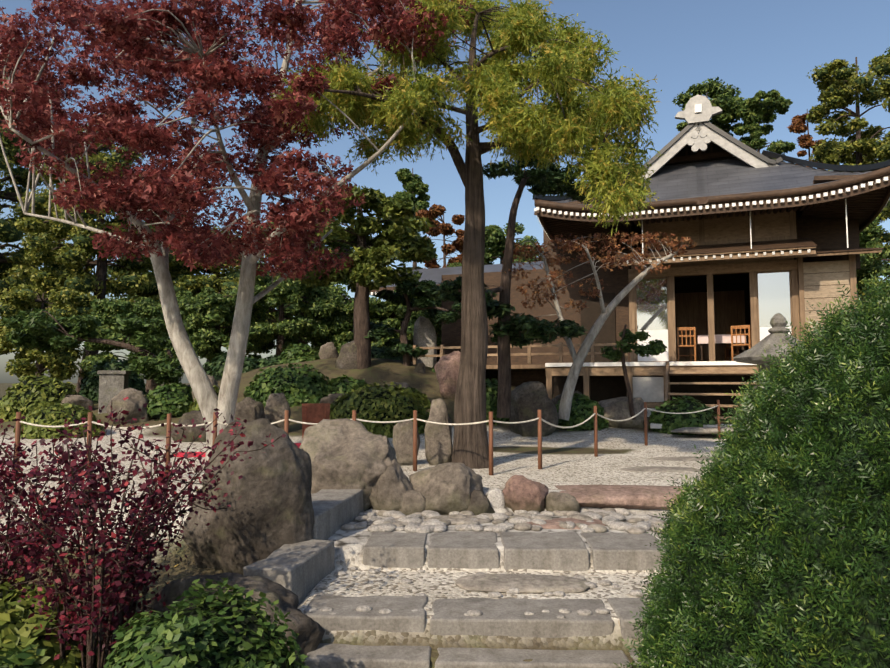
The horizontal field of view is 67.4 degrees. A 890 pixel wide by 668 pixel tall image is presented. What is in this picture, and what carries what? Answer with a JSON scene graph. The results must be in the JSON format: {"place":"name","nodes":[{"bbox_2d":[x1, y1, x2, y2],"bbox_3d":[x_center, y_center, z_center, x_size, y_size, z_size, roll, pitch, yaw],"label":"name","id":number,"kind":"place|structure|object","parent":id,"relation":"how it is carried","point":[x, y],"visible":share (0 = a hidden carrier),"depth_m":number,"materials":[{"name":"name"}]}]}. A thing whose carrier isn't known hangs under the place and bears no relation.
{"place":"outdoors","nodes":[
{"label":"outdoors","id":0,"kind":"place"},
{"bbox_2d":[0,287,97,381],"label":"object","id":1,"kind":"object","parent":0,"point":[17,299],"depth_m":20.66,"materials":[{"name":"plant"}]},
{"bbox_2d":[2,124,158,394],"bbox_3d":[-13.159,-2.333,24.605,5.164,10.420,5.291,0,-4,2],"label":"tree","id":2,"kind":"object","parent":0,"point":[39,287],"depth_m":23.88,"materials":[{"name":"plant"}]},
{"bbox_2d":[79,296,177,374],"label":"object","id":3,"kind":"object","parent":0,"point":[125,307],"depth_m":19.65,"materials":[{"name":"plant"}]},
{"bbox_2d":[107,175,198,391],"bbox_3d":[-15.047,-2.390,34.559,5.687,12.018,5.483,0,-4,2],"label":"tree","id":4,"kind":"object","parent":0,"point":[151,227],"depth_m":34.07,"materials":[{"name":"plant"}]},
{"bbox_2d":[129,221,277,361],"bbox_3d":[-9.684,-0.950,27.561,5.905,7.603,5.935,0,-4,2],"label":"tree","id":5,"kind":"object","parent":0,"point":[199,276],"depth_m":25.86,"materials":[{"name":"plant"}]},
{"bbox_2d":[175,286,268,361],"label":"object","id":6,"kind":"object","parent":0,"point":[229,304],"depth_m":20.15,"materials":[{"name":"plant"}]},
{"bbox_2d":[224,260,331,356],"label":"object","id":7,"kind":"object","parent":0,"point":[269,301],"depth_m":21.54,"materials":[{"name":"plant"}]},
{"bbox_2d":[261,218,353,344],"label":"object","id":8,"kind":"object","parent":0,"point":[333,245],"depth_m":29.11,"materials":[{"name":"plant"}]},
{"bbox_2d":[0,358,733,667],"bbox_3d":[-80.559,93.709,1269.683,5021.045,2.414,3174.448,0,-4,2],"label":"ground","id":9,"kind":"structure","parent":0,"point":[568,458],"depth_m":6.88,"materials":[{"name":"gravel"}]},
{"bbox_2d":[0,642,44,667],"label":"bush","id":10,"kind":"object","parent":9,"relation":"on","point":[15,655],"depth_m":2.61,"materials":[{"name":"plant"}]},
{"bbox_2d":[0,75,67,294],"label":"tree","id":11,"kind":"object","parent":9,"relation":"on","point":[11,195],"depth_m":32.84,"materials":[{"name":"plant"}]},
{"bbox_2d":[0,370,78,421],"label":"shrub","id":12,"kind":"object","parent":9,"relation":"on","point":[8,404],"depth_m":14.70,"materials":[{"name":"plant"}]},
{"bbox_2d":[0,577,112,667],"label":"bush","id":13,"kind":"object","parent":9,"relation":"on","point":[11,635],"depth_m":3.39,"materials":[{"name":"plant"}]},
{"bbox_2d":[13,402,105,438],"bbox_3d":[-7.209,1.926,12.581,1.631,1.320,1.422,0,-4,2],"label":"shrub","id":14,"kind":"object","parent":9,"relation":"on","point":[28,430],"depth_m":12.18,"materials":[{"name":"plant"}]},
{"bbox_2d":[0,411,144,592],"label":"barberry","id":15,"kind":"object","parent":9,"relation":"on","point":[14,510],"depth_m":3.83,"materials":[{"name":"plant"}]},
{"bbox_2d":[61,394,93,410],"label":"rock","id":16,"kind":"object","parent":9,"relation":"on","point":[84,402],"visible":0.33,"depth_m":15.02,"materials":[{"name":"stone"}]},
{"bbox_2d":[0,308,185,396],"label":"cloud pine","id":17,"kind":"object","parent":9,"relation":"on","point":[30,332],"depth_m":15.56,"materials":[{"name":"plant"}]},
{"bbox_2d":[78,358,146,403],"bbox_3d":[-8.530,1.680,17.163,1.703,2.132,1.483,0,-4,2],"label":"shrub","id":18,"kind":"object","parent":9,"relation":"on","point":[137,382],"depth_m":16.83,"materials":[{"name":"plant"}]},
{"bbox_2d":[97,370,130,413],"bbox_3d":[-7.513,1.323,15.136,0.584,0.980,0.584,1,-4,-15],"label":"stone post","id":19,"kind":"object","parent":9,"relation":"on","point":[112,383],"visible":0.73,"depth_m":14.89,"materials":[{"name":"stone"}]},
{"bbox_2d":[106,388,149,424],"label":"rock","id":20,"kind":"object","parent":9,"relation":"on","point":[135,402],"visible":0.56,"depth_m":13.88,"materials":[{"name":"stone"}]},
{"bbox_2d":[0,397,285,667],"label":"barberry","id":21,"kind":"object","parent":9,"relation":"on","point":[137,540],"depth_m":3.36,"materials":[{"name":"plant"}]},
{"bbox_2d":[146,382,192,420],"bbox_3d":[-6.001,1.718,14.561,1.335,1.367,1.192,0,-4,2],"label":"shrub","id":22,"kind":"object","parent":9,"relation":"on","point":[180,409],"depth_m":14.16,"materials":[{"name":"plant"}]},
{"bbox_2d":[171,410,205,441],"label":"rock","id":23,"kind":"object","parent":9,"relation":"on","point":[188,417],"visible":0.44,"depth_m":11.79,"materials":[{"name":"stone"}]},
{"bbox_2d":[192,375,219,401],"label":"rock","id":24,"kind":"object","parent":9,"relation":"on","point":[212,380],"visible":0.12,"depth_m":14.50,"materials":[{"name":"stone"}]},
{"bbox_2d":[103,577,309,667],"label":"bush","id":25,"kind":"object","parent":9,"relation":"on","point":[153,647],"depth_m":2.88,"materials":[{"name":"plant"}]},
{"bbox_2d":[189,385,236,411],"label":"shrub","id":26,"kind":"object","parent":9,"relation":"on","point":[192,407],"depth_m":13.90,"materials":[{"name":"plant"}]},
{"bbox_2d":[203,352,260,379],"bbox_3d":[-5.750,1.331,18.081,1.919,1.704,1.723,0,-4,2],"label":"shrub","id":27,"kind":"object","parent":9,"relation":"on","point":[247,365],"depth_m":17.62,"materials":[{"name":"plant"}]},
{"bbox_2d":[0,0,473,460],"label":"maple","id":28,"kind":"object","parent":9,"relation":"on","point":[157,190],"depth_m":7.96,"materials":[{"name":"plant"}]},
{"bbox_2d":[173,443,300,456],"bbox_3d":[-2.986,1.743,10.018,1.997,0.047,1.600,1,-4,-13],"label":"red mat","id":29,"kind":"object","parent":9,"relation":"on","point":[204,454],"visible":0.11,"depth_m":9.44,"materials":[{"name":"fabric"}]},
{"bbox_2d":[151,572,324,660],"bbox_3d":[-1.170,1.676,3.743,1.005,0.636,0.515,0,-4,2],"label":"dark rock","id":30,"kind":"object","parent":9,"relation":"on","point":[310,631],"visible":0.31,"depth_m":3.67,"materials":[{"name":"stone"}]},
{"bbox_2d":[182,418,313,574],"bbox_3d":[-1.419,1.259,4.852,0.920,1.288,0.488,1,-4,-15],"label":"boulder","id":31,"kind":"object","parent":9,"relation":"on","point":[267,513],"visible":0.77,"depth_m":4.71,"materials":[{"name":"stone"}]},
{"bbox_2d":[234,397,264,421],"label":"rock","id":32,"kind":"object","parent":9,"relation":"on","point":[248,409],"visible":0.4,"depth_m":12.36,"materials":[{"name":"stone"}]},
{"bbox_2d":[257,355,282,367],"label":"shrub","id":33,"kind":"object","parent":9,"relation":"on","point":[264,362],"depth_m":18.22,"materials":[{"name":"plant"}]},
{"bbox_2d":[264,393,290,429],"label":"rock","id":34,"kind":"object","parent":9,"relation":"on","point":[276,406],"visible":0.52,"depth_m":12.89,"materials":[{"name":"stone"}]},
{"bbox_2d":[243,539,334,605],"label":"kerb","id":35,"kind":"structure","parent":9,"relation":"on","point":[302,570],"depth_m":4.33,"materials":[{"name":"stone"}]},
{"bbox_2d":[243,362,336,406],"bbox_3d":[-3.535,1.692,15.476,2.381,2.093,2.059,0,-4,2],"label":"shrub","id":36,"kind":"object","parent":9,"relation":"on","point":[308,396],"depth_m":14.85,"materials":[{"name":"plant"}]},
{"bbox_2d":[277,343,319,363],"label":"shrub","id":37,"kind":"object","parent":9,"relation":"on","point":[310,355],"depth_m":18.23,"materials":[{"name":"plant"}]},
{"bbox_2d":[302,403,329,439],"bbox_3d":[-2.058,1.441,10.631,0.448,0.665,0.182,1,-4,-10],"label":"sign board","id":38,"kind":"object","parent":9,"relation":"on","point":[315,412],"visible":0.4,"depth_m":10.63,"materials":[{"name":"wood"}]},
{"bbox_2d":[318,342,338,358],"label":"rock","id":39,"kind":"object","parent":9,"relation":"on","point":[328,350],"visible":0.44,"depth_m":18.44,"materials":[{"name":"stone"}]},
{"bbox_2d":[320,393,344,403],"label":"rock","id":40,"kind":"object","parent":9,"relation":"on","point":[330,398],"visible":0.31,"depth_m":14.33,"materials":[{"name":"stone"}]},
{"bbox_2d":[311,489,363,539],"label":"stone block","id":41,"kind":"structure","parent":9,"relation":"on","point":[335,510],"depth_m":5.51,"materials":[{"name":"stone"}]},
{"bbox_2d":[40,392,648,612],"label":"fallen leaves","id":42,"kind":"object","parent":9,"relation":"on","point":[199,489],"visible":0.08,"depth_m":6.13,"materials":[{"name":"red plant"}]},
{"bbox_2d":[335,340,356,369],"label":"rock","id":43,"kind":"object","parent":9,"relation":"on","point":[346,359],"visible":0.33,"depth_m":16.84,"materials":[{"name":"stone"}]},
{"bbox_2d":[328,374,366,392],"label":"shrub","id":44,"kind":"object","parent":9,"relation":"on","point":[358,383],"depth_m":15.52,"materials":[{"name":"plant"}]},
{"bbox_2d":[299,418,396,510],"bbox_3d":[-0.891,1.307,6.519,1.030,0.958,0.936,0,-4,2],"label":"boulder","id":45,"kind":"object","parent":9,"relation":"on","point":[344,453],"visible":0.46,"depth_m":6.20,"materials":[{"name":"stone"}]},
{"bbox_2d":[307,292,392,353],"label":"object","id":46,"kind":"object","parent":9,"relation":"on","point":[349,312],"depth_m":22.23,"materials":[{"name":"plant"}]},
{"bbox_2d":[289,182,436,368],"bbox_3d":[-2.255,-1.518,17.077,4.142,5.058,3.008,0,-4,2],"label":"tree","id":47,"kind":"object","parent":9,"relation":"on","point":[377,269],"depth_m":16.85,"materials":[{"name":"plant"}]},
{"bbox_2d":[304,594,427,632],"bbox_3d":[-0.466,1.786,3.992,0.720,0.331,0.398,0,-4,2],"label":"stone step","id":48,"kind":"object","parent":9,"relation":"on","point":[401,617],"visible":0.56,"depth_m":3.85,"materials":[{"name":"stone"}]},
{"bbox_2d":[304,643,430,667],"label":"step block","id":49,"kind":"structure","parent":9,"relation":"on","point":[326,655],"depth_m":3.61,"materials":[{"name":"stone"}]},
{"bbox_2d":[15,400,720,476],"bbox_3d":[0.585,1.371,8.734,10.783,0.848,2.171,2,-5,-26],"label":"rope fence","id":50,"kind":"object","parent":9,"relation":"on","point":[90,421],"visible":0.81,"depth_m":7.70,"materials":[{"name":"brown wood"}]},
{"bbox_2d":[330,381,429,437],"bbox_3d":[-1.375,1.976,13.493,2.370,2.127,2.125,0,-4,2],"label":"shrub","id":51,"kind":"object","parent":9,"relation":"on","point":[373,428],"depth_m":12.91,"materials":[{"name":"plant"}]},
{"bbox_2d":[371,345,402,360],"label":"shrub","id":52,"kind":"object","parent":9,"relation":"on","point":[383,355],"depth_m":19.13,"materials":[{"name":"plant"}]},
{"bbox_2d":[369,459,413,510],"bbox_3d":[-0.476,1.455,6.226,0.394,0.582,0.355,-3,-5,38],"label":"boulder","id":53,"kind":"object","parent":9,"relation":"on","point":[392,485],"visible":0.58,"depth_m":6.10,"materials":[{"name":"stone"}]},
{"bbox_2d":[367,518,419,525],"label":"cobblestones","id":54,"kind":"structure","parent":9,"relation":"on","point":[369,523],"depth_m":5.62,"materials":[{"name":"stone"}]},
{"bbox_2d":[363,532,427,567],"bbox_3d":[-0.365,1.722,5.089,0.450,0.324,0.546,0,-4,2],"label":"stone step","id":55,"kind":"object","parent":9,"relation":"on","point":[393,550],"visible":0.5,"depth_m":4.84,"materials":[{"name":"stone"}]},
{"bbox_2d":[388,381,410,388],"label":"rock","id":56,"kind":"object","parent":9,"relation":"on","point":[404,384],"visible":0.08,"depth_m":15.40,"materials":[{"name":"stone"}]},
{"bbox_2d":[392,421,419,465],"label":"rock","id":57,"kind":"object","parent":9,"relation":"on","point":[402,441],"visible":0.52,"depth_m":8.38,"materials":[{"name":"stone"}]},
{"bbox_2d":[352,279,460,365],"bbox_3d":[-0.824,-0.040,17.652,3.401,2.730,1.995,0,-4,2],"label":"niwaki pine","id":58,"kind":"object","parent":9,"relation":"on","point":[379,332],"depth_m":17.34,"materials":[{"name":"plant"}]},
{"bbox_2d":[399,489,425,515],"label":"rock","id":59,"kind":"object","parent":9,"relation":"on","point":[413,501],"visible":0.38,"depth_m":6.06,"materials":[{"name":"stone"}]},
{"bbox_2d":[396,387,430,409],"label":"shrub","id":60,"kind":"object","parent":9,"relation":"on","point":[426,403],"depth_m":14.54,"materials":[{"name":"plant"}]},
{"bbox_2d":[414,363,425,373],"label":"rock","id":61,"kind":"object","parent":9,"relation":"on","point":[419,367],"visible":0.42,"depth_m":16.88,"materials":[{"name":"stone"}]},
{"bbox_2d":[413,316,436,366],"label":"standing stone","id":62,"kind":"object","parent":9,"relation":"on","point":[424,334],"visible":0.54,"depth_m":17.92,"materials":[{"name":"stone"}]},
{"bbox_2d":[424,398,452,465],"bbox_3d":[-0.080,1.299,8.495,0.360,0.959,0.250,0,-4,2],"label":"standing stone","id":63,"kind":"object","parent":9,"relation":"on","point":[438,444],"visible":0.79,"depth_m":8.41,"materials":[{"name":"stone"}]},
{"bbox_2d":[409,463,483,514],"bbox_3d":[0.008,1.484,6.320,0.729,0.540,0.614,0,-4,2],"label":"boulder","id":64,"kind":"object","parent":9,"relation":"on","point":[445,488],"visible":0.6,"depth_m":6.14,"materials":[{"name":"stone"}]},
{"bbox_2d":[434,351,460,399],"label":"red rock","id":65,"kind":"object","parent":9,"relation":"on","point":[446,367],"visible":0.46,"depth_m":15.22,"materials":[{"name":"stone"}]},
{"bbox_2d":[369,261,543,362],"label":"corridor wing","id":66,"kind":"structure","parent":9,"relation":"on","point":[434,274],"depth_m":21.97,"materials":[{"name":"tile"}]},
{"bbox_2d":[424,515,491,524],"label":"paving stones","id":67,"kind":"object","parent":9,"relation":"on","point":[457,521],"visible":0.46,"depth_m":5.74,"materials":[{"name":"stone"}]},
{"bbox_2d":[427,532,499,568],"bbox_3d":[0.142,1.722,5.076,0.530,0.320,0.550,0,-4,2],"label":"stone step","id":68,"kind":"object","parent":9,"relation":"on","point":[472,550],"visible":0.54,"depth_m":4.82,"materials":[{"name":"stone"}]},
{"bbox_2d":[269,0,663,468],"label":"tall cedar","id":69,"kind":"object","parent":9,"relation":"on","point":[547,131],"depth_m":8.05,"materials":[{"name":"plant"}]},
{"bbox_2d":[466,490,494,514],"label":"rock","id":70,"kind":"object","parent":9,"relation":"on","point":[479,503],"visible":0.52,"depth_m":6.08,"materials":[{"name":"stone"}]},
{"bbox_2d":[304,507,671,617],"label":"cobbles","id":71,"kind":"object","parent":9,"relation":"on","point":[610,518],"visible":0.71,"depth_m":5.48,"materials":[{"name":"stone"}]},
{"bbox_2d":[487,488,504,508],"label":"white stone","id":72,"kind":"object","parent":9,"relation":"on","point":[495,496],"visible":0.54,"depth_m":6.21,"materials":[{"name":"stone"}]},
{"bbox_2d":[485,378,509,424],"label":"shrub","id":73,"kind":"object","parent":9,"relation":"on","point":[492,388],"depth_m":13.66,"materials":[{"name":"plant"}]},
{"bbox_2d":[425,152,593,417],"bbox_3d":[1.278,-1.046,12.607,3.399,5.220,1.983,0,-4,2],"label":"niwaki pine","id":74,"kind":"object","parent":9,"relation":"on","point":[544,181],"depth_m":12.37,"materials":[{"name":"plant"}]},
{"bbox_2d":[429,598,613,637],"bbox_3d":[0.444,1.792,3.960,1.062,0.325,0.403,0,-4,2],"label":"stone step","id":75,"kind":"object","parent":9,"relation":"on","point":[503,617],"visible":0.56,"depth_m":3.80,"materials":[{"name":"stone"}]},
{"bbox_2d":[455,574,590,592],"bbox_3d":[0.527,1.662,4.446,0.920,0.065,0.378,0,-4,2],"label":"step stone","id":76,"kind":"object","parent":9,"relation":"on","point":[527,583],"visible":0.96,"depth_m":4.37,"materials":[{"name":"stone"}]},
{"bbox_2d":[502,475,548,511],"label":"rock","id":77,"kind":"object","parent":9,"relation":"on","point":[521,492],"visible":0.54,"depth_m":6.11,"materials":[{"name":"stone"}]},
{"bbox_2d":[435,647,631,667],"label":"step block","id":78,"kind":"structure","parent":9,"relation":"on","point":[451,657],"depth_m":3.60,"materials":[{"name":"stone"}]},
{"bbox_2d":[509,381,558,436],"bbox_3d":[1.673,1.474,12.837,0.997,1.133,0.679,0,-4,2],"label":"rock","id":79,"kind":"object","parent":9,"relation":"on","point":[529,399],"visible":0.79,"depth_m":12.55,"materials":[{"name":"stone"}]},
{"bbox_2d":[499,532,589,570],"bbox_3d":[0.737,1.720,5.056,0.622,0.323,0.556,0,-4,2],"label":"stone step","id":80,"kind":"object","parent":9,"relation":"on","point":[563,551],"visible":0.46,"depth_m":4.80,"materials":[{"name":"stone"}]},
{"bbox_2d":[544,492,580,512],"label":"rock","id":81,"kind":"object","parent":9,"relation":"on","point":[556,501],"visible":0.52,"depth_m":6.11,"materials":[{"name":"stone"}]},
{"bbox_2d":[526,518,605,528],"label":"paving stones","id":82,"kind":"object","parent":9,"relation":"on","point":[553,523],"visible":0.33,"depth_m":5.61,"materials":[{"name":"stone"}]},
{"bbox_2d":[552,391,581,404],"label":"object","id":83,"kind":"object","parent":9,"relation":"on","point":[556,399],"visible":0.08,"depth_m":14.22,"materials":[{"name":"stone"}]},
{"bbox_2d":[555,393,608,430],"bbox_3d":[2.717,1.872,13.576,1.269,1.351,1.096,0,-4,2],"label":"shrub","id":84,"kind":"object","parent":9,"relation":"on","point":[574,419],"depth_m":13.23,"materials":[{"name":"plant"}]},
{"bbox_2d":[501,231,696,420],"bbox_3d":[3.019,-0.221,13.273,3.859,3.846,2.174,0,-4,2],"label":"tree","id":85,"kind":"object","parent":9,"relation":"on","point":[569,247],"depth_m":13.10,"materials":[{"name":"plant"}]},
{"bbox_2d":[599,397,647,428],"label":"boulder","id":86,"kind":"object","parent":9,"relation":"on","point":[617,408],"visible":0.73,"depth_m":13.44,"materials":[{"name":"stone"}]},
{"bbox_2d":[580,532,668,569],"bbox_3d":[1.347,1.721,5.039,0.566,0.324,0.552,0,-4,2],"label":"stone step","id":87,"kind":"object","parent":9,"relation":"on","point":[620,551],"visible":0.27,"depth_m":4.78,"materials":[{"name":"stone"}]},
{"bbox_2d":[555,485,695,509],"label":"stone slab","id":88,"kind":"structure","parent":9,"relation":"on","point":[629,496],"depth_m":6.17,"materials":[{"name":"red stone"}]},
{"bbox_2d":[607,598,654,638],"bbox_3d":[1.135,1.783,3.940,0.280,0.330,0.404,0,-4,2],"label":"stone step","id":89,"kind":"object","parent":9,"relation":"on","point":[622,608],"visible":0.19,"depth_m":3.88,"materials":[{"name":"stone"}]},
{"bbox_2d":[599,324,666,419],"bbox_3d":[3.880,0.765,13.500,1.458,1.916,1.124,0,-4,2],"label":"small pine tree","id":90,"kind":"object","parent":9,"relation":"on","point":[656,347],"depth_m":13.39,"materials":[{"name":"plant"}]},
{"bbox_2d":[629,648,640,667],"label":"step band","id":91,"kind":"object","parent":9,"relation":"on","point":[632,653],"visible":0.06,"depth_m":3.64,"materials":[{"name":"stone"}]},
{"bbox_2d":[413,194,883,428],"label":"temple hall","id":92,"kind":"structure","parent":9,"relation":"on","point":[757,273],"depth_m":15.99,"materials":[{"name":"brown wood"}]},
{"bbox_2d":[534,156,889,211],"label":"roof","id":93,"kind":"structure","parent":92,"relation":"on","point":[719,181],"depth_m":15.28,"materials":[{"name":"tile"}]},
{"bbox_2d":[532,95,889,245],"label":"roof trim","id":94,"kind":"structure","parent":93,"relation":"attached to","point":[699,137],"depth_m":15.76,"materials":[{"name":"brown wood"}]},
{"bbox_2d":[676,325,750,361],"bbox_3d":[6.854,0.329,16.997,1.890,0.900,2.117,-2,-5,23],"label":"table and chairs","id":95,"kind":"object","parent":92,"relation":"on","point":[735,337],"visible":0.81,"depth_m":16.36,"materials":[{"name":"wood"}]},
{"bbox_2d":[620,466,703,471],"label":"stepping stone","id":96,"kind":"object","parent":9,"relation":"on","point":[657,469],"visible":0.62,"depth_m":7.88,"materials":[{"name":"stone"}]},
{"bbox_2d":[653,456,715,460],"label":"stepping stone","id":97,"kind":"object","parent":9,"relation":"on","point":[687,458],"visible":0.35,"depth_m":8.98,"materials":[{"name":"stone"}]},
{"bbox_2d":[649,395,720,435],"bbox_3d":[4.751,1.911,13.218,1.426,1.401,1.292,0,-4,2],"label":"shrub","id":98,"kind":"object","parent":9,"relation":"on","point":[679,422],"depth_m":12.90,"materials":[{"name":"plant"}]},
{"bbox_2d":[671,427,733,433],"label":"stepping stone","id":99,"kind":"object","parent":9,"relation":"on","point":[702,430],"visible":0.67,"depth_m":12.07,"materials":[{"name":"stone"}]},
{"bbox_2d":[614,267,889,667],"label":"yew bush","id":100,"kind":"object","parent":9,"relation":"on","point":[658,621],"depth_m":2.25,"materials":[{"name":"plant"}]},
{"bbox_2d":[733,313,803,388],"bbox_3d":[4.085,0.684,8.115,0.929,1.890,1.068,0,-4,2],"label":"stone lantern","id":101,"kind":"object","parent":9,"relation":"on","point":[754,353],"visible":0.25,"depth_m":8.04,"materials":[{"name":"stone"}]},
{"bbox_2d":[856,217,889,312],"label":"tree","id":102,"kind":"object","parent":9,"relation":"on","point":[865,263],"depth_m":19.87,"materials":[{"name":"plant"}]},
{"bbox_2d":[381,277,441,346],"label":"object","id":103,"kind":"object","parent":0,"point":[398,309],"depth_m":21.34,"materials":[{"name":"plant"}]},
{"bbox_2d":[387,168,437,301],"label":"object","id":104,"kind":"object","parent":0,"point":[402,174],"depth_m":30.18,"materials":[{"name":"plant"}]},
{"bbox_2d":[415,204,464,268],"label":"tree","id":105,"kind":"object","parent":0,"point":[453,246],"depth_m":25.86,"materials":[{"name":"plant"}]},
{"bbox_2d":[0,0,889,382],"label":"sky","id":106,"kind":"structure","parent":0,"point":[753,46],"materials":[{"name":"blue"}]},
{"bbox_2d":[447,262,461,266],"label":"tree","id":107,"kind":"object","parent":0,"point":[455,264],"depth_m":23.65,"materials":[{"name":"plant"}]},
{"bbox_2d":[484,222,543,264],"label":"tree","id":108,"kind":"object","parent":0,"point":[490,237],"depth_m":29.07,"materials":[{"name":"plant"}]},
{"bbox_2d":[672,77,745,136],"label":"tree","id":109,"kind":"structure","parent":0,"point":[720,117],"depth_m":39.55,"materials":[{"name":"plant"}]},
{"bbox_2d":[733,89,796,158],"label":"tree","id":110,"kind":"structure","parent":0,"point":[771,98],"depth_m":37.73,"materials":[{"name":"plant"}]},
{"bbox_2d":[787,109,826,169],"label":"tree","id":111,"kind":"object","parent":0,"point":[803,128],"depth_m":34.01,"materials":[{"name":"plant"}]},
{"bbox_2d":[805,54,889,302],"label":"tree","id":112,"kind":"object","parent":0,"point":[824,100],"depth_m":25.90,"materials":[{"name":"plant"}]},
{"bbox_2d":[875,47,889,275],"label":"tree","id":113,"kind":"object","parent":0,"point":[888,262],"depth_m":31.05,"materials":[{"name":"plant"}]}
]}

